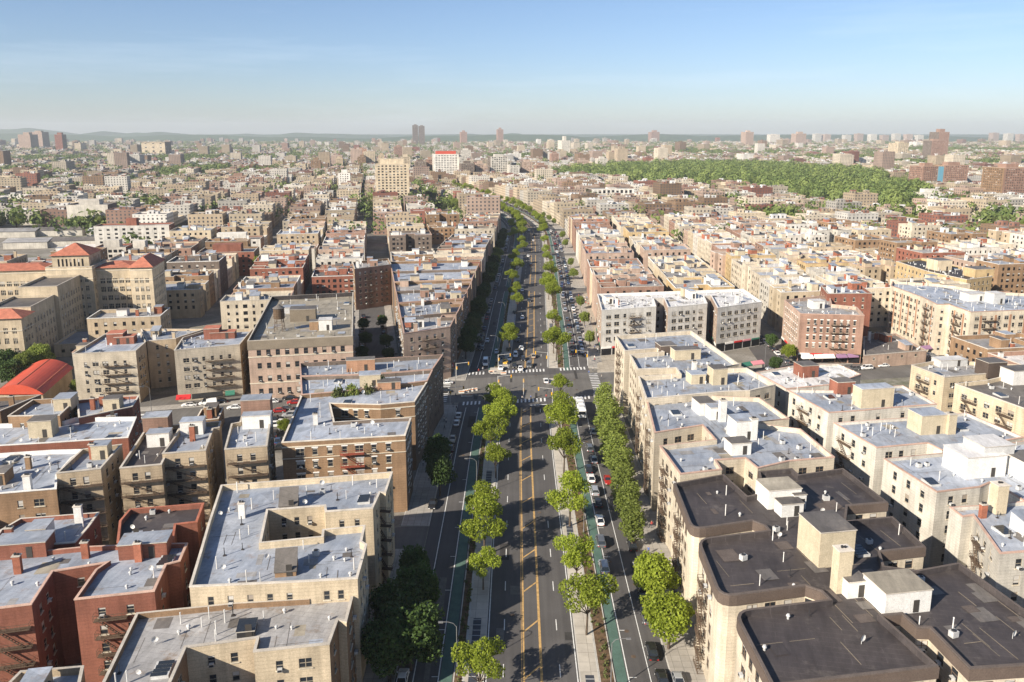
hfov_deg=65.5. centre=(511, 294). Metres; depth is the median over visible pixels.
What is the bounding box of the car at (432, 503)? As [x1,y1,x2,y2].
[428,498,436,508]
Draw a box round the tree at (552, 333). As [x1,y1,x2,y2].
[541,326,571,360]
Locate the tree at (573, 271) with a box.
[568,268,578,279]
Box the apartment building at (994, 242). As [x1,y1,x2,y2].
[950,237,1013,248]
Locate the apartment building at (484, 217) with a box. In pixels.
[463,215,498,231]
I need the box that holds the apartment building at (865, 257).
[831,254,880,261]
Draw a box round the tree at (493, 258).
[488,254,500,263]
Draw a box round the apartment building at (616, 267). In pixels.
[589,263,643,307]
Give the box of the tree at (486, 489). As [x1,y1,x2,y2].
[464,480,500,506]
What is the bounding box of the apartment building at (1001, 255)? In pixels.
[981,253,1020,257]
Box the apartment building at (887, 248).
[878,235,937,260]
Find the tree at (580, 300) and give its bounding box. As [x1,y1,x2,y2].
[575,296,584,305]
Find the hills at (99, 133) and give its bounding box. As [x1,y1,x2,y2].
[0,128,191,136]
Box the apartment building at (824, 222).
[815,217,860,226]
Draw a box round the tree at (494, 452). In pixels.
[485,441,511,478]
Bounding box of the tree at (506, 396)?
[491,387,516,405]
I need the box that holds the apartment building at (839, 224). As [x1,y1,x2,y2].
[834,222,860,226]
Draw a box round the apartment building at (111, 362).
[72,330,150,402]
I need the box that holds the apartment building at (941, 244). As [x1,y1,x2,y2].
[929,239,957,246]
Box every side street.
[212,294,490,306]
[354,304,397,356]
[394,526,428,548]
[571,288,586,291]
[748,333,793,369]
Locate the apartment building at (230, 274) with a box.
[227,266,232,287]
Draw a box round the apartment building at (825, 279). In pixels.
[816,273,873,284]
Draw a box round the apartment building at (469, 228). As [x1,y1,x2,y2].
[455,223,494,246]
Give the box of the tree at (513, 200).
[508,196,517,204]
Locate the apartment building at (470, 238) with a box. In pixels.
[443,235,489,255]
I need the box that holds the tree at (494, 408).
[482,401,517,435]
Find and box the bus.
[575,397,585,417]
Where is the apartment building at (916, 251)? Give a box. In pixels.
[895,244,964,261]
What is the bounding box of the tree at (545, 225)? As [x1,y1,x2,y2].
[539,223,548,230]
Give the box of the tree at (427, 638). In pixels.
[375,600,444,670]
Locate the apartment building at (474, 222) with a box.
[460,217,497,233]
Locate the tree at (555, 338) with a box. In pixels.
[543,325,566,353]
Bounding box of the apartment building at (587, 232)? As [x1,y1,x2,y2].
[577,228,620,263]
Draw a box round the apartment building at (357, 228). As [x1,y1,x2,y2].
[330,224,366,244]
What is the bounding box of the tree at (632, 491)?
[613,481,640,520]
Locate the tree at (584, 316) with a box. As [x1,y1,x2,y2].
[579,311,589,325]
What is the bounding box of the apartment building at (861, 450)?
[831,407,1023,494]
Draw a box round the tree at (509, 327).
[497,322,519,346]
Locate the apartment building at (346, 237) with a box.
[324,232,365,259]
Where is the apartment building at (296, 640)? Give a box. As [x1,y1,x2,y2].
[102,596,358,681]
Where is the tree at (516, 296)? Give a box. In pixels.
[510,292,523,308]
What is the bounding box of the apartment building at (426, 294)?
[395,286,468,342]
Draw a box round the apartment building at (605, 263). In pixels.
[587,257,642,297]
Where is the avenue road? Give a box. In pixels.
[395,201,671,681]
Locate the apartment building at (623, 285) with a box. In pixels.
[597,277,663,293]
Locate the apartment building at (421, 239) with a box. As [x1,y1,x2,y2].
[389,229,431,261]
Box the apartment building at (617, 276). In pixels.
[594,274,654,322]
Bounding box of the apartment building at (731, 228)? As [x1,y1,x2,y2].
[725,223,763,233]
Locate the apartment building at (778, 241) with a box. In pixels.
[755,238,796,250]
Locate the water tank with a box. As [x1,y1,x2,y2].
[272,304,284,331]
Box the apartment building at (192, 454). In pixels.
[162,416,225,526]
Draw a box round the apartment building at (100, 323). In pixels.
[86,304,171,339]
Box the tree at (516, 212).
[511,210,520,217]
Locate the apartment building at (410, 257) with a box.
[391,253,433,261]
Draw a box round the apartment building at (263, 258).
[254,249,309,287]
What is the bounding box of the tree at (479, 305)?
[470,298,488,316]
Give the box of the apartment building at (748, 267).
[741,258,799,292]
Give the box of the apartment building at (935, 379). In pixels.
[909,355,1018,411]
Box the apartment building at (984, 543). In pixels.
[943,501,1023,607]
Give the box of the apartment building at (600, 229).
[576,227,615,257]
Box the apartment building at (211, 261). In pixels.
[166,253,227,295]
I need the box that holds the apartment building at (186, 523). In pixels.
[116,503,205,577]
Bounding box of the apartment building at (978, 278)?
[894,258,994,290]
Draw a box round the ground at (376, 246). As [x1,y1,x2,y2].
[0,134,1023,666]
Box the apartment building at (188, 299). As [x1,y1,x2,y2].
[166,277,210,318]
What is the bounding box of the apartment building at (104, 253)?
[50,247,107,259]
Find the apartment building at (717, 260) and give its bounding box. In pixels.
[710,247,750,277]
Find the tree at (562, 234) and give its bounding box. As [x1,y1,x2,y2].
[559,231,565,238]
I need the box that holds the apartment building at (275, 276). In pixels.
[241,272,301,294]
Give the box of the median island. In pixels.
[490,368,501,373]
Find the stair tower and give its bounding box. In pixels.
[937,166,943,181]
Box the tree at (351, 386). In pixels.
[345,382,359,395]
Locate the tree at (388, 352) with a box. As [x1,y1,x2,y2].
[381,347,394,357]
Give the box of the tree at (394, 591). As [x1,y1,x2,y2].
[368,574,428,621]
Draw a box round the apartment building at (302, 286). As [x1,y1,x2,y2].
[301,280,303,294]
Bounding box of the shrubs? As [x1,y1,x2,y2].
[456,292,608,681]
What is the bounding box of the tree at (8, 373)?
[0,357,25,382]
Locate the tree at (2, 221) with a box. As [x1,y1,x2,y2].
[0,216,5,227]
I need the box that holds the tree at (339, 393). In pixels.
[331,383,348,397]
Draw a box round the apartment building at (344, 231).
[326,226,365,253]
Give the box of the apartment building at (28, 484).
[0,449,80,528]
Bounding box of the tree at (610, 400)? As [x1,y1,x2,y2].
[596,392,625,420]
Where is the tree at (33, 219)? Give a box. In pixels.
[29,214,41,227]
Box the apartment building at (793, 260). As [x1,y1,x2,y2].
[787,253,827,263]
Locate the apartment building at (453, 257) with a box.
[433,255,483,282]
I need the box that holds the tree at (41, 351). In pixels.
[27,342,55,360]
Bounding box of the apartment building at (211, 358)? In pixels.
[174,325,252,401]
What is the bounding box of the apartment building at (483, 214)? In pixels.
[465,212,499,229]
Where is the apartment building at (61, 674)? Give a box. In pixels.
[9,665,84,681]
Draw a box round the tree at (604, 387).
[593,382,612,405]
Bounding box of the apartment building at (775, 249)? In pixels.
[763,242,808,258]
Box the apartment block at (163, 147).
[141,142,171,153]
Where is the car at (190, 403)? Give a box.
[181,401,197,406]
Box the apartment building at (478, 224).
[465,223,496,239]
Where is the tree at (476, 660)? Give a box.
[451,635,505,681]
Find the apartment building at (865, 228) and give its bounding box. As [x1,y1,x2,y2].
[841,223,891,236]
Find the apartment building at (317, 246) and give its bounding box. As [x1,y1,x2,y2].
[289,241,318,256]
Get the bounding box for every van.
[198,397,217,404]
[482,357,488,365]
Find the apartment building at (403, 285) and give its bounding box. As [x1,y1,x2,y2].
[394,279,472,329]
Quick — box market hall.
[0,359,72,398]
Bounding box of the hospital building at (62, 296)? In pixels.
[0,243,167,371]
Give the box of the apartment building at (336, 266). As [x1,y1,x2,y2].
[315,263,352,269]
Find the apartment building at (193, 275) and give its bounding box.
[165,269,215,306]
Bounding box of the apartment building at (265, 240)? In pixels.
[264,235,267,244]
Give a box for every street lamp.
[438,621,457,675]
[447,368,455,395]
[464,458,476,487]
[583,492,597,532]
[610,638,630,681]
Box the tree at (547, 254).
[542,251,552,259]
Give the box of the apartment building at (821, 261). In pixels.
[797,255,848,271]
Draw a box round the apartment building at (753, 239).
[749,232,789,244]
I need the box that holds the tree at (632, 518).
[618,497,646,543]
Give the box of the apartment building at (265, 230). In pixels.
[263,226,269,244]
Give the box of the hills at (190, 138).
[0,133,623,141]
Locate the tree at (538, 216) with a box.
[534,213,544,226]
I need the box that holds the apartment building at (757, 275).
[750,264,810,298]
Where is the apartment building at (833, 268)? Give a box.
[806,263,859,278]
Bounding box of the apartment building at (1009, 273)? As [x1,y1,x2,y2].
[976,255,1023,292]
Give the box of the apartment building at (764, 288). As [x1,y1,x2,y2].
[759,272,821,322]
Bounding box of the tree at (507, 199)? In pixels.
[503,196,510,202]
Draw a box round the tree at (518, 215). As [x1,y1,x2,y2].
[514,213,523,218]
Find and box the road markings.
[412,204,651,681]
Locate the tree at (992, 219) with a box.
[987,217,998,222]
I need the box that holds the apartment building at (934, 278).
[890,274,969,288]
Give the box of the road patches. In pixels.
[423,299,633,681]
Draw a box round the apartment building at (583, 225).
[573,223,612,251]
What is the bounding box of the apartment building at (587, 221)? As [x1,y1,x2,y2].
[572,216,609,245]
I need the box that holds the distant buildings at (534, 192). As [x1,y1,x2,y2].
[0,137,1023,242]
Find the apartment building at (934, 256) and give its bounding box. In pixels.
[924,255,954,258]
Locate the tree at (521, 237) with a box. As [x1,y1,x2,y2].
[517,235,525,241]
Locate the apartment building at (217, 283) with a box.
[172,267,220,300]
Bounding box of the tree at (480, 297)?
[474,295,487,305]
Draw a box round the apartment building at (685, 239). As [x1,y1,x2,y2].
[683,226,718,244]
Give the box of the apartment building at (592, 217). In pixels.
[570,214,606,243]
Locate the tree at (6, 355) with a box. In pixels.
[0,348,16,367]
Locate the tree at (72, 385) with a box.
[68,379,76,391]
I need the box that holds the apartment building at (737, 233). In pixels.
[732,227,752,237]
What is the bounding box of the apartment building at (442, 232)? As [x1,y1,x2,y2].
[427,221,459,243]
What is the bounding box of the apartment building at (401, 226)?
[387,221,423,237]
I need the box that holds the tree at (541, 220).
[538,218,547,223]
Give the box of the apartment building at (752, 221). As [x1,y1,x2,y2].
[730,217,775,226]
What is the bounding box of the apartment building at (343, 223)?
[333,219,366,232]
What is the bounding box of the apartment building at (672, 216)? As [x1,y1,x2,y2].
[664,211,699,230]
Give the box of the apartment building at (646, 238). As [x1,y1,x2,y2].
[629,232,672,248]
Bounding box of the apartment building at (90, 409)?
[77,394,142,436]
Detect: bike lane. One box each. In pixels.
[439,407,484,681]
[488,291,507,369]
[506,258,513,286]
[514,234,516,250]
[546,230,553,251]
[552,255,557,283]
[556,293,568,369]
[571,413,627,681]
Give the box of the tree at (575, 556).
[552,532,594,574]
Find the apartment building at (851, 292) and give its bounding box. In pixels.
[820,278,871,341]
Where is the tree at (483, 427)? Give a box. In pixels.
[471,413,509,442]
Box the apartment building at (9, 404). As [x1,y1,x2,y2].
[0,394,40,423]
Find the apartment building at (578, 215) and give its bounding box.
[569,213,588,238]
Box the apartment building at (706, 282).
[666,274,734,290]
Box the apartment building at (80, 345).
[72,338,94,374]
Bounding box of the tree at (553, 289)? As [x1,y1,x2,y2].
[544,281,562,297]
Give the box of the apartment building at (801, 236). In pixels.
[776,228,824,242]
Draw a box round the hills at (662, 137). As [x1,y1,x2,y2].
[586,134,1014,140]
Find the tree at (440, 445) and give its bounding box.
[422,433,451,461]
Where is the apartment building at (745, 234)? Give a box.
[741,229,777,240]
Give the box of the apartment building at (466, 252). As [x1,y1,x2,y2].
[434,246,485,272]
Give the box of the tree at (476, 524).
[457,493,508,547]
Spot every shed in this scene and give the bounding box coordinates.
[0,227,39,237]
[2,237,52,248]
[37,226,87,235]
[49,236,94,247]
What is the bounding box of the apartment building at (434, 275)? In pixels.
[392,266,476,318]
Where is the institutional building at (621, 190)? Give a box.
[585,187,633,194]
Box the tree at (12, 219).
[8,216,22,227]
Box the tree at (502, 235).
[497,231,506,239]
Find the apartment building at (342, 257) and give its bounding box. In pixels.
[316,250,363,264]
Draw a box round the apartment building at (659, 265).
[654,260,711,278]
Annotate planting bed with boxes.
[453,410,489,681]
[494,293,510,367]
[544,230,550,251]
[551,294,563,367]
[561,421,615,681]
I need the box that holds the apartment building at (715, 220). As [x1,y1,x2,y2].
[710,215,744,225]
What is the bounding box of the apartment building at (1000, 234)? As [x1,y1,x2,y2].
[988,227,1023,242]
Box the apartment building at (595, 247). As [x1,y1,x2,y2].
[582,243,627,277]
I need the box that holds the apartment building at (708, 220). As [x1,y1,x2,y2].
[706,215,728,223]
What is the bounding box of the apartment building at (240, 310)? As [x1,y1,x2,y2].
[220,289,288,328]
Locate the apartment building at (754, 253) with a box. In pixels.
[725,248,775,281]
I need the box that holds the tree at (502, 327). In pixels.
[500,323,516,342]
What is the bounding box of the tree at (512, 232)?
[507,227,518,240]
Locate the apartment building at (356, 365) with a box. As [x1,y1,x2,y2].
[299,354,443,429]
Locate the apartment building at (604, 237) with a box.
[579,235,616,266]
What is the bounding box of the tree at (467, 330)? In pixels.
[460,325,481,342]
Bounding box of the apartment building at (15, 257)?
[0,251,27,262]
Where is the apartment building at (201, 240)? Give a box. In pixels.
[154,235,206,250]
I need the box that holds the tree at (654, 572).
[632,550,680,595]
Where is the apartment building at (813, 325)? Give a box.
[781,295,864,363]
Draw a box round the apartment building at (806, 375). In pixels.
[756,360,860,414]
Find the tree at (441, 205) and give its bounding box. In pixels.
[438,203,447,210]
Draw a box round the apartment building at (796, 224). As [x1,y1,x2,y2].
[773,218,817,230]
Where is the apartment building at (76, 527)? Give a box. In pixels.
[0,503,102,548]
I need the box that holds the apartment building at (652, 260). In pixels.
[648,253,703,275]
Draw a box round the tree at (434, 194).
[430,190,436,197]
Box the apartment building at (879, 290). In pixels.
[831,279,890,326]
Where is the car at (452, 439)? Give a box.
[449,435,455,442]
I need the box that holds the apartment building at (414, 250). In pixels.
[390,248,434,254]
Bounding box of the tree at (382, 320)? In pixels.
[376,314,387,327]
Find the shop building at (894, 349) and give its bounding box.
[862,330,926,367]
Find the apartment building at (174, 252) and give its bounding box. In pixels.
[121,246,178,257]
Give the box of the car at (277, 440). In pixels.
[274,437,281,443]
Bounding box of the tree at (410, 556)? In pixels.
[398,544,429,584]
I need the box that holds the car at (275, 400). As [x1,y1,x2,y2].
[272,398,278,402]
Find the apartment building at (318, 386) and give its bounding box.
[300,370,433,440]
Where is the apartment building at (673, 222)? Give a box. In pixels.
[669,217,701,236]
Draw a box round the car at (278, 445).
[274,442,281,449]
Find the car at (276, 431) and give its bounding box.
[273,429,278,436]
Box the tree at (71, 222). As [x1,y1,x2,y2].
[66,218,80,226]
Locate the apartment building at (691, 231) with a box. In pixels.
[687,228,726,254]
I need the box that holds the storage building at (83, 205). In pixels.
[66,199,116,227]
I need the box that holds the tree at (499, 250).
[493,247,503,255]
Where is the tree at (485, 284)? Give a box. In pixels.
[479,282,491,292]
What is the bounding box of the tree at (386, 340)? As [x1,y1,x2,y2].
[379,334,393,345]
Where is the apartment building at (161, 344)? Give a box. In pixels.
[141,325,202,388]
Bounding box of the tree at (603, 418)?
[590,403,620,434]
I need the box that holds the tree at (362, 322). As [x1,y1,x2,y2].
[357,318,369,327]
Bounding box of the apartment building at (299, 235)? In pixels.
[277,225,320,245]
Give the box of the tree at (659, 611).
[639,589,695,648]
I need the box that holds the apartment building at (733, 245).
[711,240,760,251]
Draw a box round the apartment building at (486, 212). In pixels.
[466,211,499,214]
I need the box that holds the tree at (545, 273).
[542,271,554,277]
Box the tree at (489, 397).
[481,382,502,402]
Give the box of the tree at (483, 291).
[477,285,490,297]
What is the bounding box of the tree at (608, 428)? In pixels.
[598,418,629,451]
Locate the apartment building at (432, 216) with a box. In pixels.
[425,209,458,229]
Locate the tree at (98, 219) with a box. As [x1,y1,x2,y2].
[90,216,104,224]
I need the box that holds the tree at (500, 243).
[496,239,505,247]
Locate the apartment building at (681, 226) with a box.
[674,221,712,242]
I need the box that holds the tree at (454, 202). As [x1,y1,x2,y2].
[448,198,458,207]
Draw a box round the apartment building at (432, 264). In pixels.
[391,258,480,305]
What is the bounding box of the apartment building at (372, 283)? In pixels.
[352,256,391,309]
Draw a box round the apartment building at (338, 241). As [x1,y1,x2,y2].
[322,237,364,260]
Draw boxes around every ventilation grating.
[468,618,480,681]
[485,471,491,487]
[566,521,572,535]
[585,675,594,681]
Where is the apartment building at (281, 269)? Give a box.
[250,260,306,294]
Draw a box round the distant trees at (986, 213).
[0,139,1023,243]
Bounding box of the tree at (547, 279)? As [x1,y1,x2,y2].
[539,274,557,299]
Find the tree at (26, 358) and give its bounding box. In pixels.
[13,350,38,368]
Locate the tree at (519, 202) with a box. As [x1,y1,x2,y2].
[514,199,522,207]
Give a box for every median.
[463,407,501,681]
[499,292,515,367]
[513,255,522,285]
[521,213,538,226]
[546,293,556,367]
[551,418,599,681]
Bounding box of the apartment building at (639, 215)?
[611,212,647,228]
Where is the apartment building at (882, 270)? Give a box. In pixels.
[849,257,895,284]
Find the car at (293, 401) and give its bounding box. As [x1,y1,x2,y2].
[287,399,298,404]
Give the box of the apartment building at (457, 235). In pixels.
[450,232,492,252]
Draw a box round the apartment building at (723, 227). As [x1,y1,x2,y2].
[716,220,738,229]
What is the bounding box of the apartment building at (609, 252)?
[583,246,633,285]
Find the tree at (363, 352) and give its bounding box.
[355,345,369,356]
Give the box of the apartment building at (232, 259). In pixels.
[189,250,238,282]
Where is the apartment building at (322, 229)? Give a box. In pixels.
[285,224,324,240]
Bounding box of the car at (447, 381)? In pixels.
[443,379,452,383]
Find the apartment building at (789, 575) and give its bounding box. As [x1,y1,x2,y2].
[670,468,1023,681]
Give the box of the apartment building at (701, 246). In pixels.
[697,233,738,261]
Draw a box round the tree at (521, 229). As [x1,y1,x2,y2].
[517,226,526,234]
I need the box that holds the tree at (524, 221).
[516,219,526,225]
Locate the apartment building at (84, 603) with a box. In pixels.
[0,529,190,681]
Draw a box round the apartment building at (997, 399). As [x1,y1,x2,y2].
[952,357,1023,436]
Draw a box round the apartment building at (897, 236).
[880,233,911,238]
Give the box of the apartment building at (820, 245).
[799,240,852,250]
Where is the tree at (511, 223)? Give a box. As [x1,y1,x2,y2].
[507,218,515,225]
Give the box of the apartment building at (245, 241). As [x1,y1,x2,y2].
[205,234,250,246]
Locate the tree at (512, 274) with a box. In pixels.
[504,269,519,280]
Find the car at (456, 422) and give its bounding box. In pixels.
[453,419,459,425]
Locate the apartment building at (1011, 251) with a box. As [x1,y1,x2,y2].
[1000,248,1023,254]
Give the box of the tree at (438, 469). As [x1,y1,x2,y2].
[425,453,457,495]
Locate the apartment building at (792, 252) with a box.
[779,247,825,257]
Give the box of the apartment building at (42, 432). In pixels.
[0,411,138,459]
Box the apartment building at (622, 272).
[592,267,652,313]
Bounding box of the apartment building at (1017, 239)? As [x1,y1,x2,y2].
[1009,230,1023,249]
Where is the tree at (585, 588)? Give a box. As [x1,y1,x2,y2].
[558,572,619,634]
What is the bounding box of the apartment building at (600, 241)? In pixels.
[580,236,626,272]
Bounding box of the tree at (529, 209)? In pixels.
[525,205,533,218]
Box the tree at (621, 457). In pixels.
[605,446,636,483]
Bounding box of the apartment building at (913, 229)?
[898,221,945,237]
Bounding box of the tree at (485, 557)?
[468,546,501,589]
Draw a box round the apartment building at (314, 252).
[277,243,316,268]
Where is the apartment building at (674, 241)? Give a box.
[636,238,682,257]
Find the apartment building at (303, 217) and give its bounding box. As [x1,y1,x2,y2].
[290,213,327,229]
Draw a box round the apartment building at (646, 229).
[623,223,668,246]
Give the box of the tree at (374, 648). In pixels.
[360,616,413,681]
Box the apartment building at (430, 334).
[400,312,458,378]
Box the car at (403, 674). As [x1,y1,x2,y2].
[396,668,409,681]
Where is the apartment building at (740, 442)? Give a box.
[643,396,834,551]
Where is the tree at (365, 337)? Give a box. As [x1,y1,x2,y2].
[358,331,372,346]
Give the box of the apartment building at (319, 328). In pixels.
[247,292,355,397]
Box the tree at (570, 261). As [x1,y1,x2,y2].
[567,257,573,267]
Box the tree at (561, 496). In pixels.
[544,469,591,526]
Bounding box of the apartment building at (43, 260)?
[26,255,51,262]
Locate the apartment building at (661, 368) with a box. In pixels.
[614,330,775,470]
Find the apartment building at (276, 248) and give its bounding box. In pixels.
[260,242,312,280]
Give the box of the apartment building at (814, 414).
[785,377,936,452]
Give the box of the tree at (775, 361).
[769,356,783,368]
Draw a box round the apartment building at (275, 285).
[233,279,296,294]
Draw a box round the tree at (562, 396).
[543,390,577,427]
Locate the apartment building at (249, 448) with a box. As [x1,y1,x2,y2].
[224,393,276,483]
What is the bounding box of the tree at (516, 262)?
[509,258,524,268]
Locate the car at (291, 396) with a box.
[282,394,296,399]
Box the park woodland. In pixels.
[551,157,934,205]
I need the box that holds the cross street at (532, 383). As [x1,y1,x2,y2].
[140,357,931,412]
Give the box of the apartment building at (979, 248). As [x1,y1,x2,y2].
[945,240,1000,254]
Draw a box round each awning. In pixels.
[176,394,190,399]
[192,391,222,398]
[225,390,234,395]
[741,361,752,366]
[751,360,764,365]
[801,354,813,358]
[814,354,835,358]
[836,354,847,357]
[847,353,858,357]
[920,345,932,349]
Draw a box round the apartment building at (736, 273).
[730,255,778,288]
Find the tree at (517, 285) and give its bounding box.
[508,281,520,292]
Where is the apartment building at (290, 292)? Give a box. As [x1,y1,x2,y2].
[231,289,293,294]
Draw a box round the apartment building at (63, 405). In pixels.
[7,392,78,427]
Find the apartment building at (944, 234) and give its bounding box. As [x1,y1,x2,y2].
[926,227,986,242]
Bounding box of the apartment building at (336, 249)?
[318,242,363,253]
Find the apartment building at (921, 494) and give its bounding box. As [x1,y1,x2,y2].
[880,434,1023,567]
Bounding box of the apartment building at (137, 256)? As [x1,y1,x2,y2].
[106,250,171,269]
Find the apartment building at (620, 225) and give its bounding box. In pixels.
[617,219,655,235]
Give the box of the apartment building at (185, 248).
[147,241,198,255]
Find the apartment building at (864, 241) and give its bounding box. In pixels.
[834,233,891,250]
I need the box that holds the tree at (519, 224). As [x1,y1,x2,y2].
[516,221,527,228]
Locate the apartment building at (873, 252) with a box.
[855,248,878,256]
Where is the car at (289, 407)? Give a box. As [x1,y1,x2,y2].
[280,405,292,409]
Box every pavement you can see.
[140,400,239,410]
[354,305,358,356]
[362,549,422,681]
[384,305,397,352]
[401,405,457,525]
[448,299,489,379]
[456,186,562,228]
[490,263,500,292]
[557,231,574,252]
[565,256,584,287]
[573,293,601,367]
[583,294,614,361]
[593,393,705,681]
[597,362,761,372]
[817,355,938,364]
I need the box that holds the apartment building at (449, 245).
[437,239,487,261]
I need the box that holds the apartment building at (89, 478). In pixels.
[56,439,123,544]
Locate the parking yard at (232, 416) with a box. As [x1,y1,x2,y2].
[141,403,296,455]
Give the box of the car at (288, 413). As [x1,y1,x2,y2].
[282,410,294,417]
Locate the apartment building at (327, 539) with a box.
[189,471,394,681]
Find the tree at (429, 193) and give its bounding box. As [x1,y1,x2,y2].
[425,191,431,196]
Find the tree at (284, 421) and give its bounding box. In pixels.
[276,418,289,431]
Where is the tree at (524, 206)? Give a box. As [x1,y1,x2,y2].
[519,203,528,210]
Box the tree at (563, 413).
[545,402,578,432]
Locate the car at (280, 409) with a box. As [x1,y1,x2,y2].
[273,407,285,412]
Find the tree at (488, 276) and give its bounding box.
[482,271,495,282]
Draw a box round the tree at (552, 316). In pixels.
[546,309,562,322]
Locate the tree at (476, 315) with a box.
[467,312,482,321]
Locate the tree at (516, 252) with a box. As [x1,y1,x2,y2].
[508,249,519,264]
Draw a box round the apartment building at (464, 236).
[448,234,491,254]
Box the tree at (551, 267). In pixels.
[542,260,557,272]
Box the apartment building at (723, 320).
[596,287,761,355]
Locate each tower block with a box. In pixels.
[18,132,38,149]
[32,131,49,146]
[54,133,66,149]
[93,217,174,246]
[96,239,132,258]
[127,240,149,249]
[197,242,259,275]
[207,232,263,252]
[228,173,248,181]
[311,158,321,168]
[336,156,342,165]
[338,169,350,185]
[358,155,365,171]
[375,158,408,206]
[378,153,383,162]
[394,145,401,157]
[400,154,409,166]
[412,124,417,144]
[415,159,425,166]
[418,125,424,144]
[425,157,432,170]
[432,151,458,174]
[458,154,465,167]
[459,161,473,174]
[460,130,466,142]
[460,148,470,156]
[474,161,484,171]
[487,154,507,172]
[496,128,502,142]
[507,162,519,172]
[512,152,520,158]
[520,159,531,172]
[534,163,547,168]
[549,152,558,161]
[558,136,569,152]
[574,158,588,164]
[595,156,607,165]
[648,130,659,140]
[741,130,753,144]
[767,134,779,142]
[791,132,805,143]
[812,133,821,140]
[821,134,830,140]
[842,135,851,140]
[853,133,863,140]
[859,157,873,162]
[867,134,876,140]
[879,135,888,140]
[888,141,908,152]
[891,133,900,140]
[903,134,912,139]
[908,163,938,181]
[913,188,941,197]
[914,135,923,140]
[922,139,944,157]
[929,129,949,153]
[933,162,968,181]
[981,164,1023,192]
[988,132,998,140]
[1003,133,1013,140]
[1014,134,1023,140]
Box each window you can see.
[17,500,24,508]
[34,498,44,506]
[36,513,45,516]
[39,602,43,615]
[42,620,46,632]
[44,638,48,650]
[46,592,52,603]
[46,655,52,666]
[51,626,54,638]
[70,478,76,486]
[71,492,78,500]
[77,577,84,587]
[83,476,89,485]
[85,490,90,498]
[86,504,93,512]
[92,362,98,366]
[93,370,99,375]
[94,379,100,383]
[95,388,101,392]
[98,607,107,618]
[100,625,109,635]
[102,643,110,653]
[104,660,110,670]
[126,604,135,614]
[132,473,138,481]
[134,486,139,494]
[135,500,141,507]
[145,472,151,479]
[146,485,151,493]
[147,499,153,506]
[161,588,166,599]
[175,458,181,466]
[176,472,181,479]
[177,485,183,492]
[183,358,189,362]
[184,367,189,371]
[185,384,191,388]
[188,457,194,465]
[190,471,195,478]
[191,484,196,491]
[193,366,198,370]
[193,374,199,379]
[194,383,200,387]
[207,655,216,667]
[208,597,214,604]
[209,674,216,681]
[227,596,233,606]
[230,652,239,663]
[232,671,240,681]
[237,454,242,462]
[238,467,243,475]
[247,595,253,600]
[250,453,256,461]
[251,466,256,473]
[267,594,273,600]
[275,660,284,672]
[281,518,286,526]
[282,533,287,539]
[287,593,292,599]
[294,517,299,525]
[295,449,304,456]
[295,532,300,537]
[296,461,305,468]
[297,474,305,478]
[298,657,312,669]
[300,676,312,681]
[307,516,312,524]
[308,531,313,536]
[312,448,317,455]
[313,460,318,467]
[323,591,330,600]
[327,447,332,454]
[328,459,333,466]
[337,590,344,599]
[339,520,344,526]
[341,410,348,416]
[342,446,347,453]
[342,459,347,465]
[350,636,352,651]
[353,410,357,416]
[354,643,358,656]
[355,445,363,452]
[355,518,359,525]
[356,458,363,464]
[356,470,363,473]
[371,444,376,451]
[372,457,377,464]
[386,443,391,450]
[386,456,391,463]
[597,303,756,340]
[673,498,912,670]
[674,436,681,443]
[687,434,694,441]
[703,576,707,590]
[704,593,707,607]
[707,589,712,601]
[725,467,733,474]
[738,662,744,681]
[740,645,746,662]
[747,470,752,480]
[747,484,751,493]
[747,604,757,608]
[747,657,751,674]
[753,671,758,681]
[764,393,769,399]
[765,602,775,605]
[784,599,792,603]
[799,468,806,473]
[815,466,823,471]
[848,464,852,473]
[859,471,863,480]
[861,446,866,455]
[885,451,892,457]
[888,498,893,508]
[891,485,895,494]
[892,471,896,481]
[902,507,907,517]
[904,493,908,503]
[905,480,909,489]
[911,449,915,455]
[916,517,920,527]
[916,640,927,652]
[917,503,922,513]
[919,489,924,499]
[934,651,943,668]
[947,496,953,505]
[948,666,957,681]
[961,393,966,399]
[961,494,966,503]
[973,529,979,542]
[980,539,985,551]
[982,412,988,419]
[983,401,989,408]
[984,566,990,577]
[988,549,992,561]
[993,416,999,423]
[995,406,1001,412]
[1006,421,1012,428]
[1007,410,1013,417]
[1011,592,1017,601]
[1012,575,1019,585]
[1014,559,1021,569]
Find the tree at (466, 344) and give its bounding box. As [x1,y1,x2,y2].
[457,334,474,358]
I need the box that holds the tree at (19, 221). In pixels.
[15,213,26,227]
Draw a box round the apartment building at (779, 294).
[767,280,824,332]
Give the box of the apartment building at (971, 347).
[949,330,1023,361]
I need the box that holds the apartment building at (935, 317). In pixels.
[887,281,1023,355]
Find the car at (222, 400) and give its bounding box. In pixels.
[218,398,227,402]
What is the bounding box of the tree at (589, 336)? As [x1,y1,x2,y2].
[584,330,594,346]
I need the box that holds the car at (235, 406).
[226,404,240,409]
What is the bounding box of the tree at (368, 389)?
[361,380,373,394]
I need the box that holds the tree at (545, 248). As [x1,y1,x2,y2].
[541,244,549,251]
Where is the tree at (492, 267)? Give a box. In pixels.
[485,261,499,274]
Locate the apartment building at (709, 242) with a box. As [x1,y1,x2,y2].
[705,237,750,265]
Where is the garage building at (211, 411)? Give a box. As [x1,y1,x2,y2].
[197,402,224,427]
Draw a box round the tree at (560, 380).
[551,373,573,390]
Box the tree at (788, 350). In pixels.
[780,343,797,358]
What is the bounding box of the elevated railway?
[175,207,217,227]
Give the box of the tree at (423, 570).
[396,559,441,603]
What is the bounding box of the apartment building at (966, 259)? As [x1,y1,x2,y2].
[945,251,1000,266]
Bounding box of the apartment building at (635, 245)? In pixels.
[632,237,670,257]

